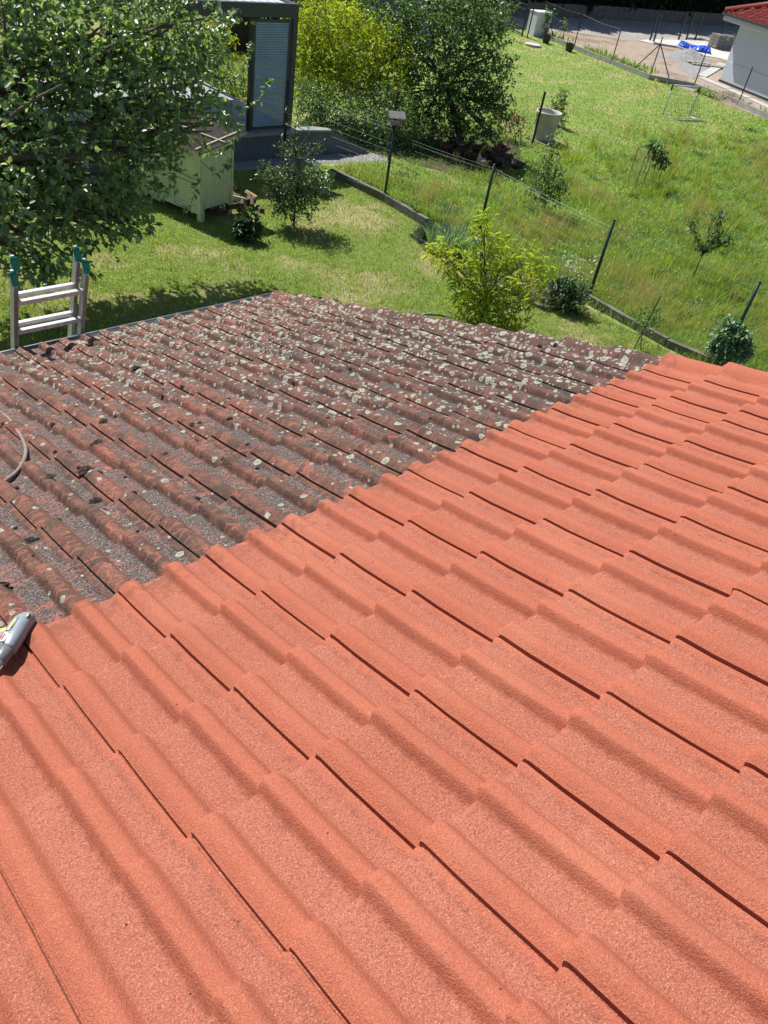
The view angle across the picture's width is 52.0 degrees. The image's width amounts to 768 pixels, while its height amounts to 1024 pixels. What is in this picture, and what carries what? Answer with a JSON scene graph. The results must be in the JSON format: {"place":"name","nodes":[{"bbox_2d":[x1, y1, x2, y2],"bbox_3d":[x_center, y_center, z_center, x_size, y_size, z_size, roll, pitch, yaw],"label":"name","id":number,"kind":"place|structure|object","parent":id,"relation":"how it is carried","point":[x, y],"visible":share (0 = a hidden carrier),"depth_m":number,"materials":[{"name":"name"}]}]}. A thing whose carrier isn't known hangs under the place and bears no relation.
{"place":"outdoors","nodes":[
{"label":"outdoors","id":0,"kind":"place"},
{"bbox_2d":[128,64,197,91],"bbox_3d":[-5.136,-9.828,18.198,0.900,0.750,1.500,29,43,21],"label":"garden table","id":1,"kind":"object","parent":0,"point":[166,75],"depth_m":17.93,"materials":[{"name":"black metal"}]},
{"bbox_2d":[0,11,668,355],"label":"lawn","id":2,"kind":"structure","parent":0,"point":[345,220],"depth_m":14.03,"materials":[{"name":"plant"}]},
{"bbox_2d":[9,245,90,348],"bbox_3d":[-2.859,-0.690,6.575,0.524,3.558,1.359,-24,51,-35],"label":"extension ladder","id":3,"kind":"object","parent":2,"relation":"on","point":[73,293],"visible":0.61,"depth_m":5.42,"materials":[{"name":"metal"}]},
{"bbox_2d":[0,0,273,297],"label":"apple tree","id":4,"kind":"object","parent":2,"relation":"on","point":[44,186],"visible":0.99,"depth_m":10.64,"materials":[{"name":"green plant"}]},
{"bbox_2d":[17,156,304,192],"bbox_3d":[-4.489,-7.253,16.781,6.738,0.039,0.549,-24,51,-35],"label":"pebble strip","id":5,"kind":"object","parent":2,"relation":"on","point":[250,164],"visible":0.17,"depth_m":17.98,"materials":[{"name":"gravel"}]},
{"bbox_2d":[1,78,369,182],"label":"terrace","id":6,"kind":"structure","parent":2,"relation":"on","point":[253,144],"depth_m":18.41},
{"bbox_2d":[83,41,147,92],"bbox_3d":[-5.998,-9.891,17.764,0.640,1.150,1.480,27,42,19],"label":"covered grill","id":7,"kind":"object","parent":6,"relation":"on","point":[89,45],"visible":0.04,"depth_m":17.37,"materials":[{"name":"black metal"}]},
{"bbox_2d":[0,0,298,130],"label":"louvred pergola","id":8,"kind":"object","parent":6,"relation":"on","point":[273,38],"visible":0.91,"depth_m":17.11,"materials":[{"name":"metal"}]},
{"bbox_2d":[189,97,233,119],"bbox_3d":[-3.941,-9.133,17.839,0.960,0.380,0.420,-24,51,-35],"label":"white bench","id":9,"kind":"object","parent":6,"relation":"on","point":[228,108],"visible":0.29,"depth_m":17.80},
{"bbox_2d":[134,105,247,222],"bbox_3d":[-3.796,-6.701,15.128,2.070,1.507,1.279,29,43,21],"label":"garden hutch","id":10,"kind":"object","parent":2,"relation":"on","point":[215,190],"visible":0.44,"depth_m":14.73,"materials":[{"name":"green paint"}]},
{"bbox_2d":[192,19,246,59],"bbox_3d":[-5.272,-15.231,25.414,1.823,1.195,1.352,9,40,-2],"label":"garden shrub","id":11,"kind":"object","parent":2,"relation":"on","point":[227,44],"visible":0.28,"depth_m":25.42,"materials":[{"name":"green plant"}]},
{"bbox_2d":[124,14,326,97],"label":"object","id":12,"kind":"structure","parent":2,"relation":"on","point":[236,59],"depth_m":25.25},
{"bbox_2d":[205,56,255,98],"bbox_3d":[-4.368,-12.084,21.813,1.990,1.214,1.133,-4,42,-17],"label":"garden shrub","id":13,"kind":"object","parent":2,"relation":"on","point":[241,84],"visible":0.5,"depth_m":21.80,"materials":[{"name":"green plant"}]},
{"bbox_2d":[205,183,264,213],"bbox_3d":[-3.240,-6.204,15.630,1.418,0.310,1.262,-24,51,-35],"label":"woodpile","id":14,"kind":"object","parent":2,"relation":"on","point":[251,198],"visible":0.51,"depth_m":15.55,"materials":[{"name":"brown wood"}]},
{"bbox_2d":[190,0,298,51],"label":"back hedge","id":15,"kind":"object","parent":2,"relation":"on","point":[241,30],"visible":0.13,"depth_m":26.35,"materials":[{"name":"green plant"}]},
{"bbox_2d":[229,206,267,242],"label":"leafy plant","id":16,"kind":"object","parent":2,"relation":"on","point":[246,226],"visible":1,"depth_m":14.37,"materials":[{"name":"green plant"}]},
{"bbox_2d":[249,106,340,226],"bbox_3d":[-1.671,-6.420,14.791,1.574,2.230,1.250,-24,51,-35],"label":"fruit tree","id":17,"kind":"object","parent":2,"relation":"on","point":[279,190],"visible":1,"depth_m":14.85,"materials":[{"name":"green plant"}]},
{"bbox_2d":[301,163,336,196],"bbox_3d":[-1.375,-7.189,17.162,0.854,0.902,0.877,-24,51,-35],"label":"rhubarb","id":18,"kind":"object","parent":2,"relation":"on","point":[332,174],"visible":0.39,"depth_m":17.02,"materials":[{"name":"green plant"}]},
{"bbox_2d":[330,169,429,226],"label":"concrete kerb","id":19,"kind":"structure","parent":2,"relation":"on","point":[400,206],"depth_m":17.26,"materials":[{"name":"concrete"}]},
{"bbox_2d":[0,290,767,1023],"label":"tiled outbuilding","id":20,"kind":"structure","parent":2,"relation":"on","point":[364,664],"depth_m":1.94,"materials":[{"name":"tile"}]},
{"bbox_2d":[0,411,27,481],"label":"pressure hose","id":21,"kind":"object","parent":20,"relation":"on","point":[17,470],"visible":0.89,"depth_m":3.54,"materials":[{"name":"rubber"}]},
{"bbox_2d":[0,612,35,671],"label":"pressure washer gun","id":22,"kind":"object","parent":20,"relation":"on","point":[14,633],"visible":1,"depth_m":2.13,"materials":[{"name":"plastic"}]},
{"bbox_2d":[422,314,452,318],"bbox_3d":[0.949,-3.149,12.899,0.892,0.354,0.388,0,41,-13],"label":"garden hose","id":23,"kind":"object","parent":2,"relation":"on","point":[436,315],"visible":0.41,"depth_m":12.66,"materials":[{"name":"green rubber"}]},
{"bbox_2d":[410,233,547,310],"bbox_3d":[1.687,-4.586,15.047,0.234,0.174,3.624,-24,51,-35],"label":"bed edging","id":24,"kind":"object","parent":2,"relation":"on","point":[541,306],"visible":0.23,"depth_m":14.62,"materials":[{"name":"concrete"}]},
{"bbox_2d":[420,204,555,331],"bbox_3d":[1.675,-3.899,12.815,2.209,2.118,1.168,12,40,1],"label":"peach tree","id":25,"kind":"object","parent":2,"relation":"on","point":[483,311],"visible":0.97,"depth_m":12.74,"materials":[{"name":"green plant"}]},
{"bbox_2d":[413,225,582,303],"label":"planting bed soil","id":26,"kind":"structure","parent":2,"relation":"on","point":[524,274],"depth_m":15.00,"materials":[{"name":"soil"}]},
{"bbox_2d":[410,215,440,239],"bbox_3d":[0.834,-5.657,15.753,0.654,0.636,0.472,4,40,-8],"label":"dwarf conifer","id":27,"kind":"object","parent":26,"relation":"on","point":[420,232],"visible":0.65,"depth_m":15.71,"materials":[{"name":"green plant"}]},
{"bbox_2d":[422,217,480,257],"bbox_3d":[1.306,-5.394,15.508,1.461,0.517,1.288,-24,51,-35],"label":"iris clump","id":28,"kind":"object","parent":26,"relation":"on","point":[448,234],"visible":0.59,"depth_m":15.44,"materials":[{"name":"plant"}]},
{"bbox_2d":[450,234,495,265],"bbox_3d":[1.734,-5.035,15.241,1.024,0.436,0.920,-24,51,-35],"label":"iris clump","id":29,"kind":"object","parent":26,"relation":"on","point":[466,249],"visible":0.3,"depth_m":15.21,"materials":[{"name":"plant"}]},
{"bbox_2d":[282,80,767,371],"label":"garden fence","id":30,"kind":"object","parent":2,"relation":"on","point":[753,295],"visible":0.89,"depth_m":15.30,"materials":[{"name":"grey metal"}]},
{"bbox_2d":[387,110,405,125],"bbox_3d":[0.246,-8.165,16.292,0.351,0.253,0.273,-2,41,-15],"label":"bird feeder","id":31,"kind":"object","parent":30,"relation":"on","point":[399,115],"visible":1,"depth_m":16.22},
{"bbox_2d":[537,273,596,315],"bbox_3d":[3.275,-3.893,14.084,0.900,0.738,1.066,-24,51,-35],"label":"kerb bush","id":32,"kind":"object","parent":2,"relation":"on","point":[572,293],"visible":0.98,"depth_m":14.04,"materials":[{"name":"green plant"}]},
{"bbox_2d":[633,296,660,349],"bbox_3d":[4.351,-3.107,13.060,0.110,1.049,0.018,21,41,12],"label":"support stake","id":33,"kind":"object","parent":2,"relation":"on","point":[647,322],"visible":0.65,"depth_m":13.00,"materials":[{"name":"wood"}]},
{"bbox_2d":[629,300,668,350],"bbox_3d":[4.365,-3.095,13.213,0.629,0.947,0.519,26,42,18],"label":"young tree","id":34,"kind":"object","parent":2,"relation":"on","point":[642,328],"visible":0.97,"depth_m":13.10,"materials":[{"name":"green plant"}]},
{"bbox_2d":[313,1,501,47],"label":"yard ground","id":35,"kind":"structure","parent":0,"point":[426,13],"depth_m":38.61,"materials":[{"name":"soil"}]},
{"bbox_2d":[285,0,427,29],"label":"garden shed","id":36,"kind":"structure","parent":35,"relation":"on","point":[391,3],"depth_m":33.43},
{"bbox_2d":[374,120,521,183],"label":"hen yard ground","id":37,"kind":"structure","parent":0,"point":[515,149],"depth_m":20.52,"materials":[{"name":"soil"}]},
{"bbox_2d":[358,0,523,157],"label":"dark tree","id":38,"kind":"object","parent":37,"relation":"on","point":[446,75],"visible":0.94,"depth_m":20.08,"materials":[{"name":"green plant"}]},
{"bbox_2d":[437,138,457,152],"bbox_3d":[1.657,-9.679,20.786,0.570,0.356,0.340,4,40,-9],"label":"hen","id":39,"kind":"object","parent":37,"relation":"on","point":[445,146],"visible":0.98,"depth_m":20.71,"materials":[{"name":"brown"}]},
{"bbox_2d":[446,136,457,149],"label":"hen","id":40,"kind":"object","parent":37,"relation":"on","point":[453,137],"visible":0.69,"depth_m":20.96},
{"bbox_2d":[455,143,474,156],"bbox_3d":[2.119,-9.598,20.794,0.570,0.356,0.340,-6,42,-19],"label":"hen","id":41,"kind":"object","parent":37,"relation":"on","point":[464,148],"visible":0.69,"depth_m":20.71,"materials":[{"name":"black"}]},
{"bbox_2d":[455,135,474,145],"bbox_3d":[2.137,-9.894,21.151,0.570,0.356,0.340,22,41,13],"label":"hen","id":42,"kind":"object","parent":37,"relation":"on","point":[461,143],"visible":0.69,"depth_m":21.07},
{"bbox_2d":[464,145,476,159],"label":"hen","id":43,"kind":"object","parent":37,"relation":"on","point":[469,154],"visible":0.99,"depth_m":20.46,"materials":[{"name":"brown"}]},
{"bbox_2d":[469,141,484,152],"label":"hen","id":44,"kind":"object","parent":37,"relation":"on","point":[476,148],"visible":0.65,"depth_m":20.99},
{"bbox_2d":[476,152,491,167],"bbox_3d":[2.534,-8.952,20.119,0.340,0.356,0.570,-11,44,-24],"label":"hen","id":45,"kind":"object","parent":37,"relation":"on","point":[481,160],"visible":0.92,"depth_m":20.07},
{"bbox_2d":[485,146,496,158],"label":"hen","id":46,"kind":"object","parent":37,"relation":"on","point":[494,150],"visible":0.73,"depth_m":20.78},
{"bbox_2d":[485,149,504,162],"bbox_3d":[2.898,-9.319,20.639,0.570,0.356,0.340,24,41,16],"label":"hen","id":47,"kind":"object","parent":37,"relation":"on","point":[490,155],"visible":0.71,"depth_m":20.57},
{"bbox_2d":[492,141,503,151],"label":"hen","id":48,"kind":"object","parent":37,"relation":"on","point":[500,147],"visible":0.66,"depth_m":21.25,"materials":[{"name":"brown"}]},
{"bbox_2d":[492,153,505,167],"bbox_3d":[2.980,-9.119,20.420,0.340,0.356,0.570,36,46,27],"label":"hen","id":49,"kind":"object","parent":37,"relation":"on","point":[498,161],"visible":0.99,"depth_m":20.36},
{"bbox_2d":[500,139,510,152],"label":"hen","id":50,"kind":"object","parent":37,"relation":"on","point":[506,146],"visible":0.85,"depth_m":21.45,"materials":[{"name":"brown"}]},
{"bbox_2d":[496,147,515,160],"bbox_3d":[3.199,-9.435,20.846,0.570,0.356,0.340,15,40,5],"label":"hen","id":51,"kind":"object","parent":37,"relation":"on","point":[507,157],"visible":0.54,"depth_m":20.78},
{"bbox_2d":[509,154,528,173],"bbox_3d":[3.376,-8.803,20.024,0.581,0.495,0.346,34,45,26],"label":"hen","id":52,"kind":"object","parent":37,"relation":"on","point":[515,164],"visible":0.98,"depth_m":19.92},
{"bbox_2d":[239,18,767,371],"bbox_3d":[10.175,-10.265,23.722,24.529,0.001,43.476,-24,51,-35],"label":"meadow","id":53,"kind":"structure","parent":0,"point":[568,82],"depth_m":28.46,"materials":[{"name":"plant"}]},
{"bbox_2d":[293,153,391,163],"bbox_3d":[-0.986,-8.675,19.270,2.494,0.040,0.635,-16,46,-29],"label":"pebble strip","id":54,"kind":"object","parent":53,"relation":"on","point":[324,159],"visible":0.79,"depth_m":19.24,"materials":[{"name":"gravel"}]},
{"bbox_2d":[324,0,375,48],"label":"tall thin tree","id":55,"kind":"object","parent":53,"relation":"on","point":[360,6],"visible":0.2,"depth_m":28.22,"materials":[{"name":"green plant"}]},
{"bbox_2d":[280,0,426,123],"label":"golden shrub","id":56,"kind":"object","parent":53,"relation":"on","point":[342,63],"visible":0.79,"depth_m":20.17,"materials":[{"name":"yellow plant"}]},
{"bbox_2d":[292,72,447,153],"bbox_3d":[-0.424,-10.171,20.144,4.505,1.759,1.895,1,41,-12],"label":"green shrub","id":57,"kind":"object","parent":53,"relation":"on","point":[408,110],"visible":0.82,"depth_m":20.05,"materials":[{"name":"green plant"}]},
{"bbox_2d":[292,80,545,159],"bbox_3d":[1.343,-10.133,20.231,7.912,1.701,1.152,-15,46,-28],"label":"hen yard fence","id":58,"kind":"object","parent":53,"relation":"on","point":[537,119],"visible":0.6,"depth_m":19.34,"materials":[{"name":"black metal"}]},
{"bbox_2d":[419,23,435,49],"bbox_3d":[1.765,-19.368,31.887,0.700,0.980,0.700,-24,51,-35],"label":"blue barrel","id":59,"kind":"object","parent":53,"relation":"on","point":[426,33],"visible":0.06,"depth_m":31.62,"materials":[{"name":"plastic"}]},
{"bbox_2d":[471,1,511,30],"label":"corner shrub","id":60,"kind":"object","parent":53,"relation":"on","point":[494,15],"visible":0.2,"depth_m":38.49,"materials":[{"name":"green plant"}]},
{"bbox_2d":[487,97,534,142],"bbox_3d":[3.671,-11.258,22.602,1.230,1.175,1.249,-24,51,-35],"label":"red tinged shrub","id":61,"kind":"object","parent":53,"relation":"on","point":[514,120],"visible":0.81,"depth_m":22.60,"materials":[{"name":"green plant"}]},
{"bbox_2d":[493,0,535,37],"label":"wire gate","id":62,"kind":"structure","parent":53,"relation":"on","point":[525,16],"depth_m":37.85,"materials":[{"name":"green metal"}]},
{"bbox_2d":[525,42,540,47],"bbox_3d":[6.886,-21.604,36.403,0.760,0.100,0.760,-24,51,-35],"label":"manhole cover","id":63,"kind":"object","parent":53,"relation":"on","point":[532,44],"visible":1,"depth_m":36.22,"materials":[{"name":"concrete"}]},
{"bbox_2d":[525,9,552,36],"bbox_3d":[7.638,-24.082,38.786,0.990,1.040,0.640,-17,47,-29],"label":"meter cabinet","id":64,"kind":"object","parent":53,"relation":"on","point":[539,17],"visible":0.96,"depth_m":38.54,"materials":[{"name":"plastic"}]},
{"bbox_2d":[525,107,561,145],"bbox_3d":[4.779,-11.324,23.131,0.818,0.806,0.867,-24,51,-35],"label":"concrete planter","id":65,"kind":"object","parent":53,"relation":"on","point":[549,119],"visible":0.84,"depth_m":23.00,"materials":[{"name":"concrete"}]},
{"bbox_2d":[347,167,740,364],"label":"kerb grass","id":66,"kind":"structure","parent":53,"relation":"on","point":[394,193],"depth_m":17.00,"materials":[{"name":"plant"}]},
{"bbox_2d":[542,34,551,43],"bbox_3d":[7.748,-22.564,37.561,0.440,0.330,0.440,-24,51,-35],"label":"plant pot","id":67,"kind":"object","parent":53,"relation":"on","point":[546,38],"visible":1,"depth_m":37.46,"materials":[{"name":"black plastic"}]},
{"bbox_2d":[519,124,576,213],"bbox_3d":[3.815,-7.625,17.637,1.077,2.020,1.176,-24,51,-35],"label":"young fruit tree","id":68,"kind":"object","parent":53,"relation":"on","point":[547,193],"visible":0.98,"depth_m":17.74,"materials":[{"name":"green plant"}]},
{"bbox_2d":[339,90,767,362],"bbox_3d":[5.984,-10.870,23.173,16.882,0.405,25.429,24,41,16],"label":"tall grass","id":69,"kind":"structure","parent":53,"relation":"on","point":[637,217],"depth_m":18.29,"materials":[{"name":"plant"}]},
{"bbox_2d":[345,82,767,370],"bbox_3d":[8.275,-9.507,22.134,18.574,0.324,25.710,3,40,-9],"label":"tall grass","id":70,"kind":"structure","parent":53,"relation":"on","point":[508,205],"depth_m":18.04,"materials":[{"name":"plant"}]},
{"bbox_2d":[548,86,571,126],"bbox_3d":[5.526,-12.703,24.724,0.688,1.231,0.846,-24,51,-35],"label":"planter sapling","id":71,"kind":"object","parent":53,"relation":"on","point":[561,103],"visible":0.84,"depth_m":24.67,"materials":[{"name":"green plant"}]},
{"bbox_2d":[565,42,574,51],"bbox_3d":[8.646,-21.650,36.677,0.440,0.330,0.440,-24,51,-35],"label":"plant pot","id":72,"kind":"object","parent":53,"relation":"on","point":[569,47],"visible":1,"depth_m":36.57,"materials":[{"name":"black plastic"}]},
{"bbox_2d":[377,120,767,367],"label":"tall grass","id":73,"kind":"structure","parent":53,"relation":"on","point":[645,285],"depth_m":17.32,"materials":[{"name":"plant"}]},
{"bbox_2d":[562,251,605,279],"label":"daisies","id":74,"kind":"object","parent":53,"relation":"on","point":[579,267],"visible":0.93,"depth_m":15.22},
{"bbox_2d":[403,169,766,344],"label":"white flowers","id":75,"kind":"object","parent":53,"relation":"on","point":[632,234],"visible":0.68,"depth_m":17.19,"materials":[{"name":"plant"}]},
{"bbox_2d":[596,43,606,64],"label":"twig sapling","id":76,"kind":"object","parent":53,"relation":"on","point":[601,53],"visible":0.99,"depth_m":34.58,"materials":[{"name":"plant"}]},
{"bbox_2d":[628,142,668,189],"bbox_3d":[6.981,-9.174,20.981,0.656,0.920,1.765,33,44,24],"label":"sapling cage","id":77,"kind":"object","parent":53,"relation":"on","point":[644,170],"visible":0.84,"depth_m":20.84,"materials":[{"name":"metal"}]},
{"bbox_2d":[585,293,722,366],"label":"concrete kerb","id":78,"kind":"structure","parent":53,"relation":"on","point":[617,313],"depth_m":13.84,"materials":[{"name":"concrete"}]},
{"bbox_2d":[643,139,672,180],"bbox_3d":[7.139,-9.127,20.796,0.652,1.233,0.819,-24,51,-35],"label":"caged sapling","id":79,"kind":"object","parent":53,"relation":"on","point":[655,149],"visible":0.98,"depth_m":20.59,"materials":[{"name":"green plant"}]},
{"bbox_2d":[662,84,701,120],"bbox_3d":[10.992,-14.817,28.530,1.414,1.037,0.675,-12,45,-25],"label":"football goal","id":80,"kind":"object","parent":53,"relation":"on","point":[693,106],"visible":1,"depth_m":28.57,"materials":[{"name":"white metal"}]},
{"bbox_2d":[685,208,737,277],"bbox_3d":[6.452,-5.321,15.816,1.080,1.603,0.432,22,41,13],"label":"meadow sapling","id":81,"kind":"object","parent":53,"relation":"on","point":[703,249],"visible":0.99,"depth_m":15.65,"materials":[{"name":"green plant"}]},
{"bbox_2d":[703,314,755,365],"bbox_3d":[5.750,-2.751,13.057,0.687,1.024,0.841,-24,51,-35],"label":"standard shrub","id":82,"kind":"object","parent":53,"relation":"on","point":[725,346],"visible":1,"depth_m":12.90,"materials":[{"name":"green plant"}]},
{"bbox_2d":[450,2,767,118],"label":"building site ground","id":83,"kind":"structure","parent":0,"point":[636,51],"depth_m":38.97,"materials":[{"name":"soil"}]},
{"bbox_2d":[541,5,557,32],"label":"thin sapling","id":84,"kind":"object","parent":83,"relation":"on","point":[549,17],"visible":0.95,"depth_m":38.41,"materials":[{"name":"green plant"}]},
{"bbox_2d":[558,17,570,39],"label":"roadside sapling","id":85,"kind":"object","parent":83,"relation":"on","point":[565,23],"visible":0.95,"depth_m":38.54,"materials":[{"name":"green plant"}]},
{"bbox_2d":[487,0,738,25],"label":"retaining wall","id":86,"kind":"structure","parent":83,"relation":"on","point":[620,13],"depth_m":48.57,"materials":[{"name":"concrete"}]},
{"bbox_2d":[459,0,767,17],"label":"hedge","id":87,"kind":"object","parent":83,"relation":"on","point":[714,6],"visible":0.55,"depth_m":51.69,"materials":[{"name":"green plant"}]},
{"bbox_2d":[501,18,767,118],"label":"kerb","id":88,"kind":"structure","parent":83,"relation":"on","point":[752,109],"depth_m":34.09,"materials":[{"name":"concrete"}]},
{"bbox_2d":[525,26,767,112],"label":"site weeds","id":89,"kind":"object","parent":83,"relation":"on","point":[633,65],"visible":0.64,"depth_m":35.66,"materials":[{"name":"plant"}]},
{"bbox_2d":[544,0,752,99],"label":"fence","id":90,"kind":"object","parent":83,"relation":"on","point":[659,45],"visible":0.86,"depth_m":34.83,"materials":[{"name":"black metal"}]},
{"bbox_2d":[653,42,702,55],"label":"yard kerb","id":91,"kind":"structure","parent":83,"relation":"on","point":[674,46],"depth_m":42.85,"materials":[{"name":"concrete"}]},
{"bbox_2d":[652,48,723,67],"bbox_3d":[15.467,-23.132,39.788,2.805,0.588,2.797,-24,51,-35],"label":"gravel heap","id":92,"kind":"object","parent":83,"relation":"on","point":[682,56],"depth_m":39.41,"materials":[{"name":"gravel"}]},
{"bbox_2d":[675,63,715,78],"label":"loose gravel","id":93,"kind":"structure","parent":83,"relation":"on","point":[689,70],"depth_m":37.79,"materials":[{"name":"gravel"}]},
{"bbox_2d":[687,37,708,41],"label":"yard kerb","id":94,"kind":"structure","parent":83,"relation":"on","point":[699,38],"depth_m":46.96,"materials":[{"name":"concrete"}]},
{"bbox_2d":[687,60,722,69],"bbox_3d":[15.956,-22.446,39.419,1.900,0.160,0.900,-4,42,-17],"label":"flat pallet","id":95,"kind":"object","parent":83,"relation":"on","point":[707,64],"visible":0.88,"depth_m":39.16,"materials":[{"name":"wood"}]},
{"bbox_2d":[698,62,724,77],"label":"house kerb","id":96,"kind":"structure","parent":83,"relation":"on","point":[708,72],"depth_m":38.13,"materials":[{"name":"concrete"}]},
{"bbox_2d":[702,90,752,104],"bbox_3d":[14.508,-17.563,33.155,1.746,0.315,1.725,-24,51,-35],"label":"soil heap","id":97,"kind":"object","parent":83,"relation":"on","point":[731,94],"visible":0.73,"depth_m":32.91,"materials":[{"name":"soil"}]},
{"bbox_2d":[698,76,767,108],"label":"house kerb","id":98,"kind":"structure","parent":83,"relation":"on","point":[747,97],"depth_m":34.66,"materials":[{"name":"concrete"}]},
{"bbox_2d":[493,15,738,40],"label":"gravel track","id":99,"kind":"structure","parent":0,"point":[635,30],"depth_m":46.35,"materials":[{"name":"gravel"}]},
{"bbox_2d":[678,13,687,39],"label":"steel post","id":100,"kind":"object","parent":99,"relation":"on","point":[682,26],"visible":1,"depth_m":45.34,"materials":[{"name":"metal"}]},
{"bbox_2d":[685,13,695,39],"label":"steel post","id":101,"kind":"object","parent":99,"relation":"on","point":[690,26],"visible":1,"depth_m":45.82,"materials":[{"name":"metal"}]},
{"bbox_2d":[694,14,704,39],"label":"steel post","id":102,"kind":"object","parent":99,"relation":"on","point":[699,27],"visible":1,"depth_m":46.36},
{"bbox_2d":[639,39,729,59],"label":"pavement","id":103,"kind":"structure","parent":0,"point":[721,54],"depth_m":44.13,"materials":[{"name":"concrete"}]},
{"bbox_2d":[649,13,658,39],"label":"steel post","id":104,"kind":"object","parent":103,"relation":"on","point":[657,16],"visible":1,"depth_m":43.20,"materials":[{"name":"metal"}]},
{"bbox_2d":[653,14,662,41],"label":"steel post","id":105,"kind":"object","parent":103,"relation":"on","point":[661,16],"visible":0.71,"depth_m":43.01,"materials":[{"name":"metal"}]},
{"bbox_2d":[678,40,710,53],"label":"blue sheet","id":106,"kind":"object","parent":103,"relation":"on","point":[699,48],"visible":0.93,"depth_m":42.92,"materials":[{"name":"plastic"}]},
{"bbox_2d":[707,33,734,50],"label":"block pallet","id":107,"kind":"object","parent":103,"relation":"on","point":[718,41],"visible":0.96,"depth_m":44.83,"materials":[{"name":"grey concrete"}]},
{"bbox_2d":[718,2,767,100],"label":"white house","id":108,"kind":"structure","parent":0,"point":[749,50],"depth_m":34.63,"materials":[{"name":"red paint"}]}
]}

